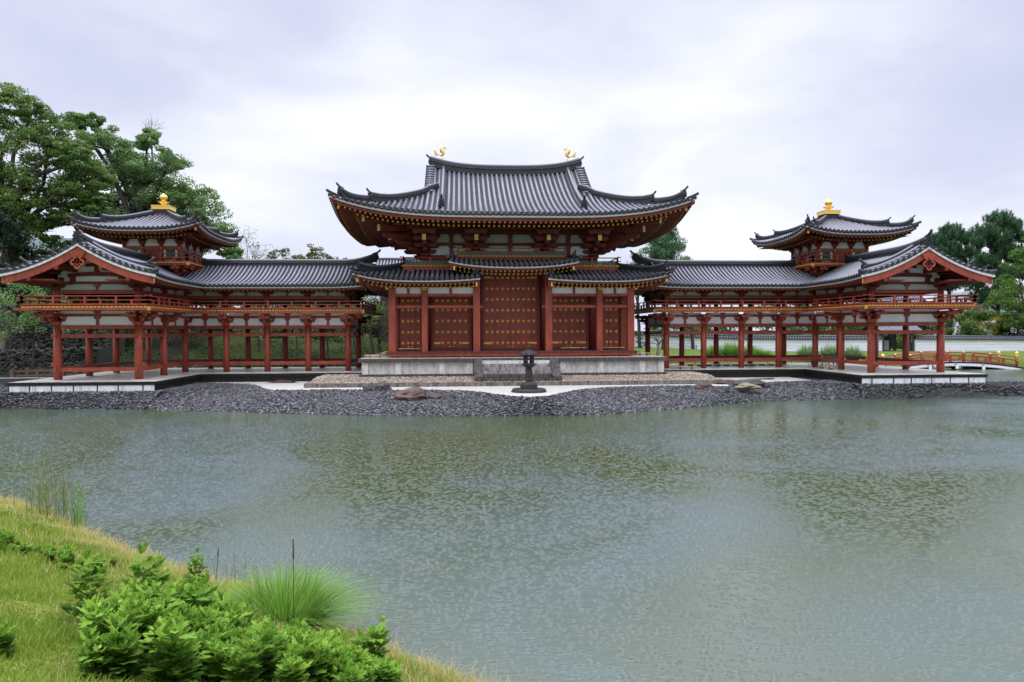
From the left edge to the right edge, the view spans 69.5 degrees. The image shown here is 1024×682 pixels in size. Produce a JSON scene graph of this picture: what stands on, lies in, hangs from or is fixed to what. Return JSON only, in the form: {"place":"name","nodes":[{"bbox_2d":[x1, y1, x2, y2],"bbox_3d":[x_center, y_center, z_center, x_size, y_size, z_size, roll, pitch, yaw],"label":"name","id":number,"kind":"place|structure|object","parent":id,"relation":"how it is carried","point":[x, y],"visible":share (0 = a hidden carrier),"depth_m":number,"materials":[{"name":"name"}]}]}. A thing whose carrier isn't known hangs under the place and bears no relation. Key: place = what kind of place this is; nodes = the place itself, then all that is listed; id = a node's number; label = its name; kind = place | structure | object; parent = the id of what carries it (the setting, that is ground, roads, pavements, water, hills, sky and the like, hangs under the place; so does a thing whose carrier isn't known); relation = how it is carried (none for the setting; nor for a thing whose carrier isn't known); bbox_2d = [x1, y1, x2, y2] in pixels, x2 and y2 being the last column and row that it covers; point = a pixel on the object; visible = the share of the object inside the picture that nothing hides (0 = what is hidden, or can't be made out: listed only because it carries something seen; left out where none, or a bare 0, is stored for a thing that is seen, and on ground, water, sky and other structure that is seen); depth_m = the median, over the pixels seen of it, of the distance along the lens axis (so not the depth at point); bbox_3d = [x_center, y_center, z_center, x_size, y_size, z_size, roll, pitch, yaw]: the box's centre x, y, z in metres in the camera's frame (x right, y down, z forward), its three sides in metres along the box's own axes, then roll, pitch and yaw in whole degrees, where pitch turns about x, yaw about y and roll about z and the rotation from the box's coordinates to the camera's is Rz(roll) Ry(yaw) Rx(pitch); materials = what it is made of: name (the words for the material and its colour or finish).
{"place":"outdoors","nodes":[
{"label":"outdoors","id":0,"kind":"place"},
{"bbox_2d":[205,377,809,396],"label":"sand","id":1,"kind":"structure","parent":0,"point":[506,390],"depth_m":38.77,"materials":[{"name":"white sand"}]},
{"bbox_2d":[326,154,698,383],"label":"temple hall","id":2,"kind":"structure","parent":1,"relation":"on","point":[500,276],"depth_m":43.71,"materials":[{"name":"wood"}]},
{"bbox_2d":[400,297,410,347],"bbox_3d":[-6.486,-1.141,44.830,0.614,3.180,0.120,0,1,-4],"label":"door leaf","id":3,"kind":"structure","parent":2,"relation":"in","point":[405,332],"depth_m":44.84,"materials":[{"name":"brown wood"}]},
{"bbox_2d":[410,297,420,347],"bbox_3d":[-5.861,-1.144,44.874,0.614,3.180,0.120,0,1,-4],"label":"door leaf","id":4,"kind":"structure","parent":2,"relation":"in","point":[415,312],"depth_m":44.89,"materials":[{"name":"brown wood"}]},
{"bbox_2d":[434,297,450,347],"bbox_3d":[-4.238,-1.153,45.009,1.064,3.180,0.120,0,1,-4],"label":"door leaf","id":5,"kind":"structure","parent":2,"relation":"in","point":[442,316],"depth_m":45.02,"materials":[{"name":"brown wood"}]},
{"bbox_2d":[451,297,468,347],"bbox_3d":[-3.165,-1.159,45.085,1.064,3.180,0.120,0,1,-4],"label":"door leaf","id":6,"kind":"structure","parent":2,"relation":"in","point":[459,316],"depth_m":45.10,"materials":[{"name":"brown wood"}]},
{"bbox_2d":[484,274,510,347],"bbox_3d":[-0.910,-1.861,45.235,1.622,4.600,0.120,0,1,-4],"label":"door leaf","id":7,"kind":"structure","parent":2,"relation":"in","point":[496,287],"depth_m":45.24,"materials":[{"name":"brown wood"}]},
{"bbox_2d":[510,274,536,347],"bbox_3d":[0.724,-1.870,45.350,1.622,4.600,0.120,0,1,-4],"label":"door leaf","id":8,"kind":"structure","parent":2,"relation":"in","point":[523,288],"depth_m":45.36,"materials":[{"name":"brown wood"}]},
{"bbox_2d":[552,296,568,346],"bbox_3d":[2.984,-1.192,45.519,1.064,3.180,0.120,0,1,-4],"label":"door leaf","id":9,"kind":"structure","parent":2,"relation":"in","point":[560,316],"depth_m":45.53,"materials":[{"name":"brown wood"}]},
{"bbox_2d":[569,296,585,346],"bbox_3d":[4.057,-1.197,45.595,1.064,3.180,0.120,0,1,-4],"label":"door leaf","id":10,"kind":"structure","parent":2,"relation":"in","point":[577,316],"depth_m":45.61,"materials":[{"name":"brown wood"}]},
{"bbox_2d":[603,296,608,346],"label":"door leaf","id":11,"kind":"structure","parent":2,"relation":"in","point":[605,298],"depth_m":45.71,"materials":[{"name":"brown wood"}]},
{"bbox_2d":[609,296,618,346],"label":"door leaf","id":12,"kind":"structure","parent":2,"relation":"in","point":[613,300],"depth_m":45.74,"materials":[{"name":"brown wood"}]},
{"bbox_2d":[511,345,546,392],"bbox_3d":[0.810,1.347,35.584,1.720,2.270,1.720,0,1,-4],"label":"stone lantern","id":13,"kind":"object","parent":1,"relation":"on","point":[528,385],"visible":1,"depth_m":35.34,"materials":[{"name":"grey stone"}]},
{"bbox_2d":[0,366,1023,681],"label":"pond water","id":14,"kind":"structure","parent":0,"point":[818,540],"depth_m":14.06,"materials":[{"name":"grey liquid"}]},
{"bbox_2d":[0,328,1023,681],"bbox_3d":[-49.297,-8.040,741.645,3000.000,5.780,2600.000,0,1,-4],"label":"ground","id":15,"kind":"structure","parent":0,"point":[174,350],"depth_m":39.95,"materials":[{"name":"green plant"}]},
{"bbox_2d":[0,621,18,655],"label":"mugwort plant","id":16,"kind":"object","parent":15,"relation":"on","point":[6,639],"visible":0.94,"depth_m":4.63,"materials":[{"name":"green plant"}]},
{"bbox_2d":[0,210,38,349],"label":"evergreen tree","id":17,"kind":"object","parent":15,"relation":"on","point":[19,246],"visible":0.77,"depth_m":54.68,"materials":[{"name":"green plant"}]},
{"bbox_2d":[0,238,71,321],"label":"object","id":18,"kind":"structure","parent":15,"relation":"on","point":[37,241],"depth_m":97.58,"materials":[{"name":"grey"}]},
{"bbox_2d":[0,282,84,374],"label":"persimmon tree","id":19,"kind":"object","parent":15,"relation":"on","point":[26,316],"visible":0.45,"depth_m":50.40,"materials":[{"name":"green plant"}]},
{"bbox_2d":[18,456,75,519],"bbox_3d":[-8.674,2.760,13.779,0.952,1.308,0.673,0,1,-4],"label":"reed tuft","id":20,"kind":"object","parent":15,"relation":"on","point":[48,506],"visible":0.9,"depth_m":13.78,"materials":[{"name":"green plant"}]},
{"bbox_2d":[20,235,74,312],"bbox_3d":[-40.076,-4.355,64.703,6.267,10.008,3.401,0,1,-4],"label":"garden tree","id":21,"kind":"object","parent":15,"relation":"on","point":[50,245],"visible":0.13,"depth_m":64.03,"materials":[{"name":"green plant"}]},
{"bbox_2d":[0,346,110,373],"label":"stone retaining wall","id":22,"kind":"structure","parent":15,"relation":"on","point":[21,359],"depth_m":53.11,"materials":[{"name":"black"}]},
{"bbox_2d":[9,368,105,377],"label":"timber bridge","id":23,"kind":"structure","parent":15,"relation":"on","point":[27,371],"depth_m":48.99,"materials":[{"name":"brown wood"}]},
{"bbox_2d":[0,82,116,321],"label":"zelkova tree","id":24,"kind":"object","parent":15,"relation":"on","point":[67,154],"visible":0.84,"depth_m":60.05,"materials":[{"name":"green plant"}]},
{"bbox_2d":[0,529,117,571],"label":"weed patch","id":25,"kind":"object","parent":15,"relation":"on","point":[66,555],"visible":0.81,"depth_m":9.10,"materials":[{"name":"green plant"}]},
{"bbox_2d":[0,320,124,354],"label":"stone retaining wall","id":26,"kind":"structure","parent":15,"relation":"on","point":[19,341],"depth_m":57.43,"materials":[{"name":"black"}]},
{"bbox_2d":[14,239,120,320],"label":"woodland tree","id":27,"kind":"object","parent":15,"relation":"on","point":[49,291],"visible":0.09,"depth_m":72.59,"materials":[{"name":"green plant"}]},
{"bbox_2d":[64,471,91,529],"bbox_3d":[-7.981,2.946,13.514,0.476,1.170,0.346,-1,1,-34],"label":"reed tuft","id":28,"kind":"object","parent":15,"relation":"on","point":[78,520],"visible":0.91,"depth_m":13.54,"materials":[{"name":"green plant"}]},
{"bbox_2d":[57,547,115,617],"bbox_3d":[-3.565,2.036,6.150,0.434,0.591,0.377,0,1,-4],"label":"mugwort plant","id":29,"kind":"object","parent":15,"relation":"on","point":[82,582],"visible":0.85,"depth_m":6.18,"materials":[{"name":"green plant"}]},
{"bbox_2d":[84,553,108,582],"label":"mugwort plant","id":30,"kind":"object","parent":15,"relation":"on","point":[100,564],"visible":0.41,"depth_m":8.13,"materials":[{"name":"green plant"}]},
{"bbox_2d":[125,329,159,346],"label":"hillside tree","id":31,"kind":"object","parent":15,"relation":"on","point":[129,340],"visible":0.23,"depth_m":62.92,"materials":[{"name":"green plant"}]},
{"bbox_2d":[121,541,174,603],"bbox_3d":[-3.290,2.179,6.718,0.470,0.716,0.520,0,1,-4],"label":"mugwort plant","id":32,"kind":"object","parent":15,"relation":"on","point":[137,570],"visible":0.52,"depth_m":6.74,"materials":[{"name":"green plant"}]},
{"bbox_2d":[59,111,243,333],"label":"camphor tree","id":33,"kind":"object","parent":15,"relation":"on","point":[134,197],"visible":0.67,"depth_m":70.33,"materials":[{"name":"green plant"}]},
{"bbox_2d":[152,314,207,344],"bbox_3d":[-29.438,-1.281,64.618,5.070,3.956,3.092,0,1,-4],"label":"hillside tree","id":34,"kind":"object","parent":15,"relation":"on","point":[176,342],"visible":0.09,"depth_m":64.45,"materials":[{"name":"green plant"}]},
{"bbox_2d":[0,193,382,393],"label":"wing building","id":35,"kind":"structure","parent":15,"relation":"on","point":[152,269],"depth_m":43.86,"materials":[{"name":"red wood"}]},
{"bbox_2d":[169,570,219,606],"bbox_3d":[-2.934,2.362,6.745,0.423,0.565,0.512,0,1,26],"label":"mugwort plant","id":36,"kind":"object","parent":15,"relation":"on","point":[193,579],"visible":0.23,"depth_m":6.82,"materials":[{"name":"green plant"}]},
{"bbox_2d":[184,546,209,583],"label":"mugwort plant","id":37,"kind":"object","parent":15,"relation":"on","point":[195,562],"visible":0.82,"depth_m":9.69,"materials":[{"name":"green plant"}]},
{"bbox_2d":[151,306,242,331],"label":"woodland tree","id":38,"kind":"object","parent":15,"relation":"on","point":[204,313],"visible":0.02,"depth_m":78.60,"materials":[{"name":"green plant"}]},
{"bbox_2d":[176,306,220,353],"bbox_3d":[-26.864,-1.231,63.529,4.620,5.328,3.616,0,1,-4],"label":"hillside tree","id":39,"kind":"object","parent":15,"relation":"on","point":[178,330],"visible":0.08,"depth_m":63.61,"materials":[{"name":"green plant"}]},
{"bbox_2d":[212,551,246,581],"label":"reed tuft","id":40,"kind":"object","parent":15,"relation":"on","point":[232,569],"visible":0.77,"depth_m":10.39,"materials":[{"name":"green plant"}]},
{"bbox_2d":[69,577,402,681],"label":"mugwort patch","id":41,"kind":"object","parent":15,"relation":"on","point":[130,629],"visible":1,"depth_m":5.14,"materials":[{"name":"green plant"}]},
{"bbox_2d":[0,495,487,681],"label":"lawn grass","id":42,"kind":"structure","parent":15,"relation":"on","point":[56,631],"depth_m":7.07,"materials":[{"name":"green plant"}]},
{"bbox_2d":[126,362,361,367],"bbox_3d":[-19.253,1.951,54.324,18.076,1.004,1.142,0,1,-4],"label":"hedge","id":43,"kind":"object","parent":15,"relation":"on","point":[236,366],"visible":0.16,"depth_m":54.25,"materials":[{"name":"green plant"}]},
{"bbox_2d":[109,331,388,366],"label":"ground cover","id":44,"kind":"object","parent":15,"relation":"on","point":[129,352],"visible":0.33,"depth_m":65.06,"materials":[{"name":"green plant"}]},
{"bbox_2d":[204,306,295,337],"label":"woodland tree","id":45,"kind":"object","parent":15,"relation":"on","point":[274,331],"visible":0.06,"depth_m":80.20,"materials":[{"name":"green plant"}]},
{"bbox_2d":[223,224,277,329],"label":"sparse tree","id":46,"kind":"object","parent":15,"relation":"on","point":[255,248],"visible":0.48,"depth_m":79.36,"materials":[{"name":"green plant"}]},
{"bbox_2d":[233,306,276,350],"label":"hillside tree","id":47,"kind":"object","parent":15,"relation":"on","point":[252,331],"visible":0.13,"depth_m":65.86,"materials":[{"name":"green plant"}]},
{"bbox_2d":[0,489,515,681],"bbox_3d":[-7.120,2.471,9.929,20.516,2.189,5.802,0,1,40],"label":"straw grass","id":48,"kind":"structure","parent":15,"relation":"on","point":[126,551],"depth_m":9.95,"materials":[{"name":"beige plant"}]},
{"bbox_2d":[266,247,317,258],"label":"maple tree","id":49,"kind":"object","parent":15,"relation":"on","point":[282,251],"visible":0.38,"depth_m":86.30,"materials":[{"name":"green plant"}]},
{"bbox_2d":[269,306,314,354],"bbox_3d":[-18.627,-1.051,64.455,5.428,5.321,2.693,0,1,-4],"label":"hillside tree","id":50,"kind":"object","parent":15,"relation":"on","point":[297,350],"visible":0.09,"depth_m":64.17,"materials":[{"name":"green plant"}]},
{"bbox_2d":[292,538,293,625],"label":"seed stalk","id":51,"kind":"object","parent":15,"relation":"on","point":[293,574],"visible":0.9,"depth_m":7.90,"materials":[{"name":"brown"}]},
{"bbox_2d":[213,556,395,637],"bbox_3d":[-2.647,2.958,8.434,2.727,0.872,2.744,0,1,-4],"label":"sedge clump","id":52,"kind":"object","parent":15,"relation":"on","point":[312,609],"visible":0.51,"depth_m":8.60,"materials":[{"name":"green plant"}]},
{"bbox_2d":[300,329,344,357],"bbox_3d":[-15.798,-0.425,62.674,4.602,4.702,3.236,0,1,26],"label":"hillside tree","id":53,"kind":"object","parent":15,"relation":"on","point":[326,337],"visible":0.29,"depth_m":62.34,"materials":[{"name":"green plant"}]},
{"bbox_2d":[299,244,347,258],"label":"maple tree","id":54,"kind":"object","parent":15,"relation":"on","point":[315,253],"visible":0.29,"depth_m":89.80,"materials":[{"name":"green plant"}]},
{"bbox_2d":[297,299,379,337],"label":"woodland tree","id":55,"kind":"object","parent":15,"relation":"on","point":[363,330],"visible":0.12,"depth_m":82.49,"materials":[{"name":"green plant"}]},
{"bbox_2d":[344,296,379,337],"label":"woodland tree","id":56,"kind":"object","parent":15,"relation":"on","point":[374,336],"visible":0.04,"depth_m":83.78,"materials":[{"name":"green plant"}]},
{"bbox_2d":[362,383,375,391],"bbox_3d":[-7.121,2.458,37.023,0.767,0.720,0.787,0,1,-4],"label":"garden rock","id":57,"kind":"object","parent":15,"relation":"on","point":[367,387],"visible":0.56,"depth_m":36.79,"materials":[{"name":"grey stone"}]},
{"bbox_2d":[348,615,392,660],"bbox_3d":[-1.346,2.916,7.100,0.427,0.470,0.352,-1,1,-35],"label":"mugwort plant","id":58,"kind":"object","parent":15,"relation":"on","point":[378,638],"visible":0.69,"depth_m":7.10,"materials":[{"name":"green plant"}]},
{"bbox_2d":[355,296,386,354],"bbox_3d":[-11.735,-1.585,60.731,3.028,6.524,2.629,0,1,-4],"label":"maple tree","id":59,"kind":"object","parent":15,"relation":"on","point":[371,340],"visible":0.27,"depth_m":60.59,"materials":[{"name":"green plant"}]},
{"bbox_2d":[359,298,388,352],"bbox_3d":[-10.462,-0.505,57.157,3.918,5.650,2.664,0,1,-4],"label":"maple tree","id":60,"kind":"object","parent":15,"relation":"on","point":[386,323],"visible":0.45,"depth_m":56.79,"materials":[{"name":"green plant"}]},
{"bbox_2d":[375,381,391,391],"bbox_3d":[-6.421,2.414,37.012,0.912,0.812,0.736,0,1,-4],"label":"garden rock","id":61,"kind":"object","parent":15,"relation":"on","point":[383,386],"visible":0.55,"depth_m":36.78,"materials":[{"name":"grey stone"}]},
{"bbox_2d":[375,258,420,341],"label":"hall","id":62,"kind":"structure","parent":15,"relation":"on","point":[383,261],"depth_m":71.64,"materials":[{"name":"tile"}]},
{"bbox_2d":[394,387,428,400],"bbox_3d":[-4.707,2.598,34.871,1.769,0.852,1.146,0,1,-4],"label":"garden rock","id":63,"kind":"object","parent":15,"relation":"on","point":[413,393],"visible":0.74,"depth_m":34.47,"materials":[{"name":"pink stone"}]},
{"bbox_2d":[0,362,1023,415],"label":"slate pebbles","id":64,"kind":"object","parent":15,"relation":"on","point":[246,396],"visible":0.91,"depth_m":35.78,"materials":[{"name":"grey gravel"}]},
{"bbox_2d":[734,383,760,390],"bbox_3d":[12.383,2.389,38.556,1.488,0.423,0.656,0,1,-4],"label":"garden rock","id":65,"kind":"object","parent":64,"relation":"on","point":[746,386],"visible":1,"depth_m":38.49,"materials":[{"name":"beige stone"}]},
{"bbox_2d":[304,379,723,387],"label":"stone curb","id":66,"kind":"structure","parent":15,"relation":"on","point":[459,384],"depth_m":39.50,"materials":[{"name":"grey stone"}]},
{"bbox_2d":[310,371,718,382],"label":"tan pebbles","id":67,"kind":"object","parent":15,"relation":"on","point":[338,378],"visible":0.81,"depth_m":40.82,"materials":[{"name":"beige gravel"}]},
{"bbox_2d":[626,252,641,347],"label":"cypress tree","id":68,"kind":"object","parent":15,"relation":"on","point":[638,322],"visible":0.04,"depth_m":80.33,"materials":[{"name":"green plant"}]},
{"bbox_2d":[630,226,687,349],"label":"cedar tree","id":69,"kind":"object","parent":15,"relation":"on","point":[668,250],"visible":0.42,"depth_m":75.59,"materials":[{"name":"green plant"}]},
{"bbox_2d":[634,312,690,355],"bbox_3d":[13.103,-0.480,64.397,5.256,4.798,2.157,0,1,-4],"label":"pine tree","id":70,"kind":"object","parent":15,"relation":"on","point":[657,344],"visible":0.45,"depth_m":64.39,"materials":[{"name":"green plant"}]},
{"bbox_2d":[651,305,700,330],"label":"garden tree","id":71,"kind":"object","parent":15,"relation":"on","point":[657,329],"visible":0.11,"depth_m":94.94,"materials":[{"name":"green plant"}]},
{"bbox_2d":[679,255,694,348],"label":"cypress tree","id":72,"kind":"object","parent":15,"relation":"on","point":[685,257],"visible":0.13,"depth_m":80.73,"materials":[{"name":"green plant"}]},
{"bbox_2d":[694,383,712,389],"bbox_3d":[10.007,2.423,38.576,1.051,0.451,0.746,-1,1,-38],"label":"garden rock","id":73,"kind":"object","parent":15,"relation":"on","point":[701,386],"visible":0.79,"depth_m":38.33,"materials":[{"name":"stone"}]},
{"bbox_2d":[719,341,737,354],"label":"tall grass","id":74,"kind":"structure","parent":15,"relation":"on","point":[731,349],"depth_m":66.34,"materials":[{"name":"green plant"}]},
{"bbox_2d":[719,327,746,334],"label":"garden tree","id":75,"kind":"object","parent":15,"relation":"on","point":[725,329],"visible":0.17,"depth_m":95.27,"materials":[{"name":"green plant"}]},
{"bbox_2d":[733,378,769,387],"bbox_3d":[12.971,2.393,40.029,2.055,0.719,1.127,0,1,-4],"label":"garden rock","id":76,"kind":"object","parent":15,"relation":"on","point":[759,382],"visible":0.65,"depth_m":39.74,"materials":[{"name":"grey stone"}]},
{"bbox_2d":[634,331,882,350],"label":"boundary wall","id":77,"kind":"structure","parent":15,"relation":"on","point":[768,341],"depth_m":82.41,"materials":[{"name":"tile"}]},
{"bbox_2d":[747,305,802,334],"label":"garden tree","id":78,"kind":"object","parent":15,"relation":"on","point":[768,328],"visible":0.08,"depth_m":95.72,"materials":[{"name":"green plant"}]},
{"bbox_2d":[769,305,819,334],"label":"garden tree","id":79,"kind":"object","parent":15,"relation":"on","point":[800,329],"visible":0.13,"depth_m":94.82,"materials":[{"name":"green plant"}]},
{"bbox_2d":[669,359,934,368],"bbox_3d":[21.701,1.942,59.927,26.500,0.800,0.097,0,1,-4],"label":"bamboo fence","id":80,"kind":"object","parent":15,"relation":"on","point":[773,361],"visible":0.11,"depth_m":59.81,"materials":[{"name":"brown wood"}]},
{"bbox_2d":[791,343,825,354],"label":"bush clover","id":81,"kind":"object","parent":15,"relation":"on","point":[805,351],"visible":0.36,"depth_m":65.90,"materials":[{"name":"green plant"}]},
{"bbox_2d":[630,199,996,386],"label":"wing building","id":82,"kind":"structure","parent":15,"relation":"on","point":[832,266],"depth_m":46.05,"materials":[{"name":"red wood"}]},
{"bbox_2d":[805,311,857,334],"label":"garden tree","id":83,"kind":"object","parent":15,"relation":"on","point":[824,328],"visible":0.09,"depth_m":95.89,"materials":[{"name":"green plant"}]},
{"bbox_2d":[819,342,849,354],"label":"bush clover","id":84,"kind":"object","parent":15,"relation":"on","point":[830,351],"visible":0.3,"depth_m":66.05,"materials":[{"name":"green plant"}]},
{"bbox_2d":[845,344,865,359],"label":"bush clover","id":85,"kind":"object","parent":15,"relation":"on","point":[853,352],"visible":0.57,"depth_m":66.20,"materials":[{"name":"green plant"}]},
{"bbox_2d":[832,296,926,346],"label":"garden house","id":86,"kind":"structure","parent":15,"relation":"on","point":[896,308],"depth_m":101.09,"materials":[{"name":"tile"}]},
{"bbox_2d":[862,326,921,350],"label":"tiled gate","id":87,"kind":"structure","parent":15,"relation":"on","point":[911,342],"depth_m":83.83,"materials":[{"name":"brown wood"}]},
{"bbox_2d":[884,334,922,348],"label":"garden tree","id":88,"kind":"object","parent":15,"relation":"on","point":[899,339],"visible":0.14,"depth_m":93.28,"materials":[{"name":"green plant"}]},
{"bbox_2d":[879,351,1023,369],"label":"arched bridge","id":89,"kind":"structure","parent":15,"relation":"on","point":[955,364],"depth_m":66.54,"materials":[{"name":"red"}]},
{"bbox_2d":[929,309,982,335],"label":"garden tree","id":90,"kind":"object","parent":15,"relation":"on","point":[951,329],"visible":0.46,"depth_m":96.05,"materials":[{"name":"green plant"}]},
{"bbox_2d":[930,221,984,333],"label":"pine tree","id":91,"kind":"object","parent":15,"relation":"on","point":[950,239],"visible":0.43,"depth_m":107.02,"materials":[{"name":"green plant"}]},
{"bbox_2d":[914,335,1023,350],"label":"boundary wall","id":92,"kind":"structure","parent":15,"relation":"on","point":[970,343],"depth_m":84.09,"materials":[{"name":"tile"}]},
{"bbox_2d":[934,284,1023,334],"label":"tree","id":93,"kind":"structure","parent":15,"relation":"on","point":[966,292],"depth_m":202.73,"materials":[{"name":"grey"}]},
{"bbox_2d":[953,300,1010,335],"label":"garden tree","id":94,"kind":"object","parent":15,"relation":"on","point":[981,319],"visible":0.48,"depth_m":97.08,"materials":[{"name":"green plant"}]},
{"bbox_2d":[977,313,1005,335],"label":"autumn tree","id":95,"kind":"object","parent":15,"relation":"on","point":[991,323],"visible":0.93,"depth_m":89.57,"materials":[{"name":"yellow plant"}]},
{"bbox_2d":[962,208,1023,335],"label":"pine tree","id":96,"kind":"object","parent":15,"relation":"on","point":[995,241],"visible":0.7,"depth_m":99.33,"materials":[{"name":"green plant"}]},
{"bbox_2d":[972,280,1023,335],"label":"oak tree","id":97,"kind":"object","parent":15,"relation":"on","point":[987,314],"visible":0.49,"depth_m":94.83,"materials":[{"name":"green plant"}]},
{"bbox_2d":[992,237,1023,335],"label":"chestnut tree","id":98,"kind":"object","parent":15,"relation":"on","point":[1010,305],"visible":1,"depth_m":87.82,"materials":[{"name":"green plant"}]},
{"bbox_2d":[996,306,1023,335],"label":"garden tree","id":99,"kind":"object","parent":15,"relation":"on","point":[1014,333],"visible":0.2,"depth_m":96.74,"materials":[{"name":"green plant"}]},
{"bbox_2d":[0,0,1023,330],"label":"sky","id":100,"kind":"structure","parent":0,"point":[770,111],"materials":[{"name":"white"}]},
{"bbox_2d":[700,344,725,355],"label":"tall grass","id":101,"kind":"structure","parent":0,"point":[710,351],"depth_m":66.16,"materials":[{"name":"green plant"}]},
{"bbox_2d":[686,363,782,365],"bbox_3d":[15.285,1.635,50.672,6.600,0.110,0.950,0,1,-4],"label":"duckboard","id":102,"kind":"object","parent":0,"point":[763,364],"visible":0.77,"depth_m":50.29,"materials":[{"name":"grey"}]},
{"bbox_2d":[737,345,765,354],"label":"tall grass","id":103,"kind":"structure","parent":0,"point":[756,351],"depth_m":66.36,"materials":[{"name":"green plant"}]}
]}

